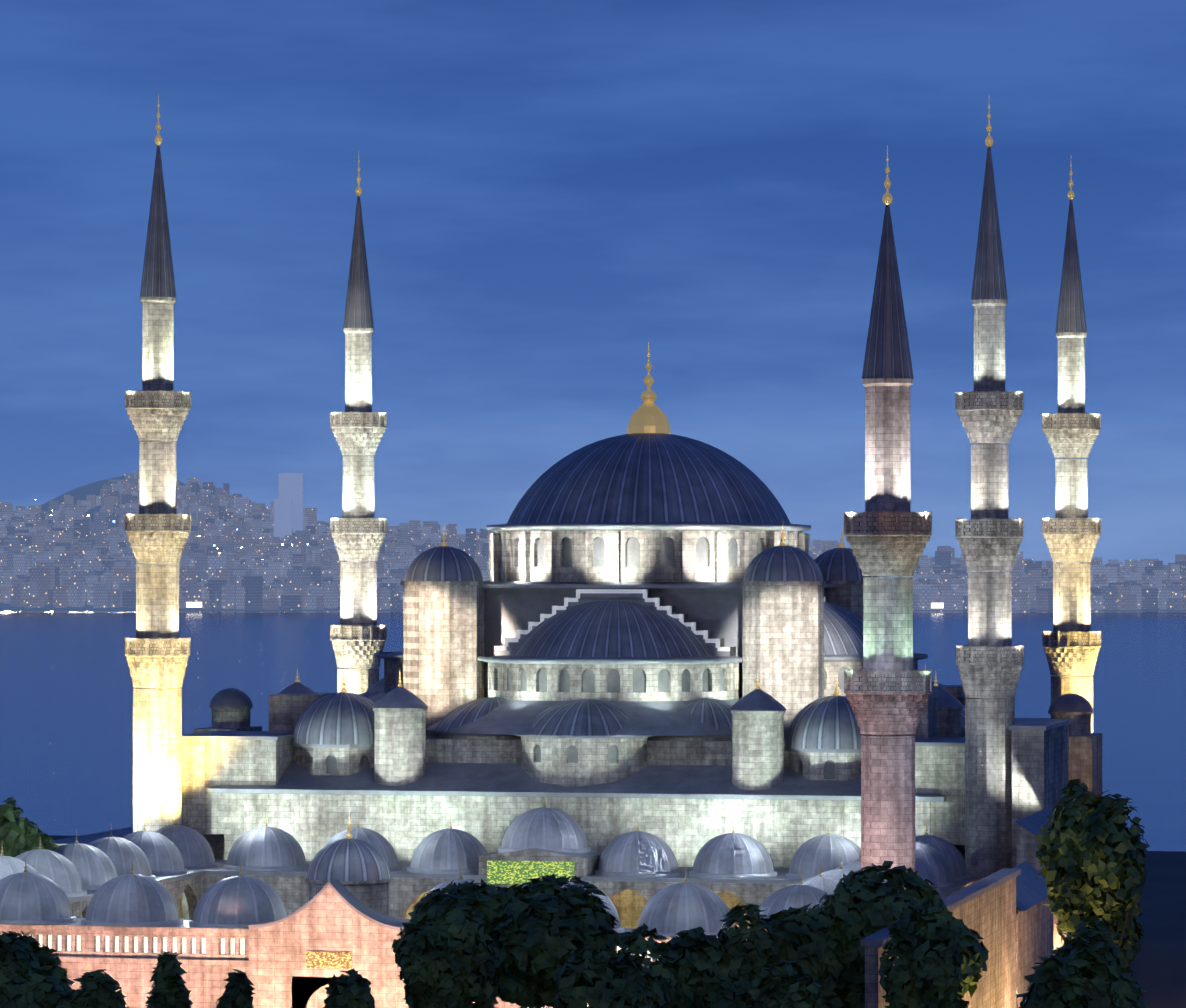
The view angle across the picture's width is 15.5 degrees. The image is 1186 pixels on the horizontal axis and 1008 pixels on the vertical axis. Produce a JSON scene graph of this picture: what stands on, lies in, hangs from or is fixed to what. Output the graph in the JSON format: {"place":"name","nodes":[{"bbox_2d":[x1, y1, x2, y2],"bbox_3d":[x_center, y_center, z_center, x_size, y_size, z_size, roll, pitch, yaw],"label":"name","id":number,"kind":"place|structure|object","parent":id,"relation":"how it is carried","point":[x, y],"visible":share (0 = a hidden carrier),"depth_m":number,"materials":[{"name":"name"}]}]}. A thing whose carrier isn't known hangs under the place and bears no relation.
{"place":"outdoors","nodes":[
{"label":"outdoors","id":0,"kind":"place"},
{"bbox_2d":[0,611,1185,850],"bbox_3d":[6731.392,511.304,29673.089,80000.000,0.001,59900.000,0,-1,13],"label":"sea","id":1,"kind":"structure","parent":0,"point":[66,727],"depth_m":1393.53,"materials":[{"name":"blue liquid"}]},
{"bbox_2d":[0,476,1185,610],"bbox_3d":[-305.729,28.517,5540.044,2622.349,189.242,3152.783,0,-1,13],"label":"asian shore terrain","id":2,"kind":"structure","parent":0,"point":[82,492],"depth_m":4062.08,"materials":[{"name":"grey"}]},
{"bbox_2d":[0,471,1185,612],"bbox_3d":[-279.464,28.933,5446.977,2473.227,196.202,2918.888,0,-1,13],"label":"distant city","id":3,"kind":"object","parent":2,"relation":"on","point":[281,551],"visible":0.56,"depth_m":4515.01,"materials":[{"name":"grey"}]},
{"bbox_2d":[0,0,1185,565],"label":"sky","id":4,"kind":"structure","parent":0,"point":[553,191],"materials":[{"name":"blue"}]},
{"bbox_2d":[48,835,1185,1007],"bbox_3d":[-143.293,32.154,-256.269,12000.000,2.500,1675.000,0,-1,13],"label":"ground","id":5,"kind":"structure","parent":0,"point":[1157,965],"depth_m":424.12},
{"bbox_2d":[0,930,74,1007],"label":"tree","id":6,"kind":"object","parent":5,"relation":"on","point":[33,974],"visible":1,"depth_m":212.91,"materials":[{"name":"green plant"}]},
{"bbox_2d":[49,969,132,1007],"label":"tree","id":7,"kind":"object","parent":5,"relation":"on","point":[99,990],"visible":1,"depth_m":208.86,"materials":[{"name":"green plant"}]},
{"bbox_2d":[125,94,190,917],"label":"minaret","id":8,"kind":"object","parent":5,"relation":"on","point":[157,530],"visible":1,"depth_m":364.18,"materials":[{"name":"stone"}]},
{"bbox_2d":[145,950,192,1007],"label":"tree","id":9,"kind":"object","parent":5,"relation":"on","point":[170,990],"visible":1,"depth_m":229.25,"materials":[{"name":"green plant"}]},
{"bbox_2d":[213,969,255,1007],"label":"tree","id":10,"kind":"object","parent":5,"relation":"on","point":[238,993],"visible":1,"depth_m":227.41,"materials":[{"name":"green plant"}]},
{"bbox_2d":[323,968,374,1007],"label":"tree","id":11,"kind":"object","parent":5,"relation":"on","point":[355,993],"visible":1,"depth_m":219.34,"materials":[{"name":"green plant"}]},
{"bbox_2d":[330,157,386,693],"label":"minaret","id":12,"kind":"object","parent":5,"relation":"on","point":[358,634],"visible":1,"depth_m":422.74,"materials":[{"name":"stone"}]},
{"bbox_2d":[398,905,503,1007],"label":"tree","id":13,"kind":"object","parent":5,"relation":"on","point":[444,962],"visible":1,"depth_m":233.19,"materials":[{"name":"green plant"}]},
{"bbox_2d":[0,794,985,1007],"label":"courtyard","id":14,"kind":"structure","parent":5,"relation":"on","point":[278,918],"depth_m":298.27,"materials":[{"name":"stone"}]},
{"bbox_2d":[0,797,44,857],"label":"tree","id":15,"kind":"object","parent":14,"relation":"on","point":[21,835],"visible":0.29,"depth_m":327.83,"materials":[{"name":"green plant"}]},
{"bbox_2d":[42,832,57,850],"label":"tree","id":16,"kind":"object","parent":14,"relation":"on","point":[49,844],"depth_m":333.05,"materials":[{"name":"green plant"}]},
{"bbox_2d":[392,873,619,1007],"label":"tree","id":17,"kind":"object","parent":5,"relation":"on","point":[537,930],"visible":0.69,"depth_m":245.78,"materials":[{"name":"green plant"}]},
{"bbox_2d":[53,719,1085,1007],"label":"precinct walls","id":18,"kind":"structure","parent":5,"relation":"on","point":[1007,917],"depth_m":297.72,"materials":[{"name":"stone"}]},
{"bbox_2d":[552,923,677,1007],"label":"tree","id":19,"kind":"object","parent":5,"relation":"on","point":[622,977],"visible":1,"depth_m":213.25,"materials":[{"name":"green plant"}]},
{"bbox_2d":[182,341,1101,928],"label":"mosque","id":20,"kind":"object","parent":5,"relation":"on","point":[710,537],"visible":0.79,"depth_m":368.94,"materials":[{"name":"stone"}]},
{"bbox_2d":[280,651,402,702],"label":"turrets","id":21,"kind":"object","parent":20,"relation":"on","point":[388,682],"depth_m":388.13,"materials":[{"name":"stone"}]},
{"bbox_2d":[371,589,786,789],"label":"half dome","id":22,"kind":"structure","parent":20,"relation":"on","point":[586,687],"depth_m":365.96,"materials":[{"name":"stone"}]},
{"bbox_2d":[824,597,965,736],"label":"mosque side domes","id":23,"kind":"structure","parent":20,"relation":"on","point":[843,639],"depth_m":377.19,"materials":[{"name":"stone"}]},
{"bbox_2d":[647,903,779,1007],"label":"tree","id":24,"kind":"object","parent":5,"relation":"on","point":[720,970],"visible":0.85,"depth_m":238.85,"materials":[{"name":"green plant"}]},
{"bbox_2d":[743,953,832,1007],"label":"tree","id":25,"kind":"object","parent":5,"relation":"on","point":[778,982],"visible":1,"depth_m":214.03,"materials":[{"name":"green plant"}]},
{"bbox_2d":[752,860,988,1007],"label":"tree","id":26,"kind":"object","parent":5,"relation":"on","point":[822,942],"visible":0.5,"depth_m":242.75,"materials":[{"name":"green plant"}]},
{"bbox_2d":[844,146,931,889],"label":"minaret","id":27,"kind":"object","parent":5,"relation":"on","point":[887,687],"visible":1,"depth_m":282.68,"materials":[{"name":"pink stone"}]},
{"bbox_2d":[878,903,969,1007],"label":"tree","id":28,"kind":"object","parent":5,"relation":"on","point":[922,944],"visible":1,"depth_m":228.39,"materials":[{"name":"green plant"}]},
{"bbox_2d":[955,105,1023,876],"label":"minaret","id":29,"kind":"object","parent":5,"relation":"on","point":[989,534],"visible":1,"depth_m":348.37,"materials":[{"name":"stone"}]},
{"bbox_2d":[1017,937,1120,1007],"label":"tree","id":30,"kind":"object","parent":5,"relation":"on","point":[1078,980],"visible":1,"depth_m":199.15,"materials":[{"name":"green plant"}]},
{"bbox_2d":[1042,164,1100,732],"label":"minaret","id":31,"kind":"object","parent":5,"relation":"on","point":[1071,532],"visible":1,"depth_m":407.17,"materials":[{"name":"stone"}]},
{"bbox_2d":[1036,778,1149,976],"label":"tree","id":32,"kind":"object","parent":5,"relation":"on","point":[1085,858],"visible":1,"depth_m":253.59,"materials":[{"name":"green plant"}]},
{"bbox_2d":[1050,915,1147,1007],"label":"tree","id":33,"kind":"object","parent":5,"relation":"on","point":[1128,993],"visible":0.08,"depth_m":214.25,"materials":[{"name":"green plant"}]}
]}

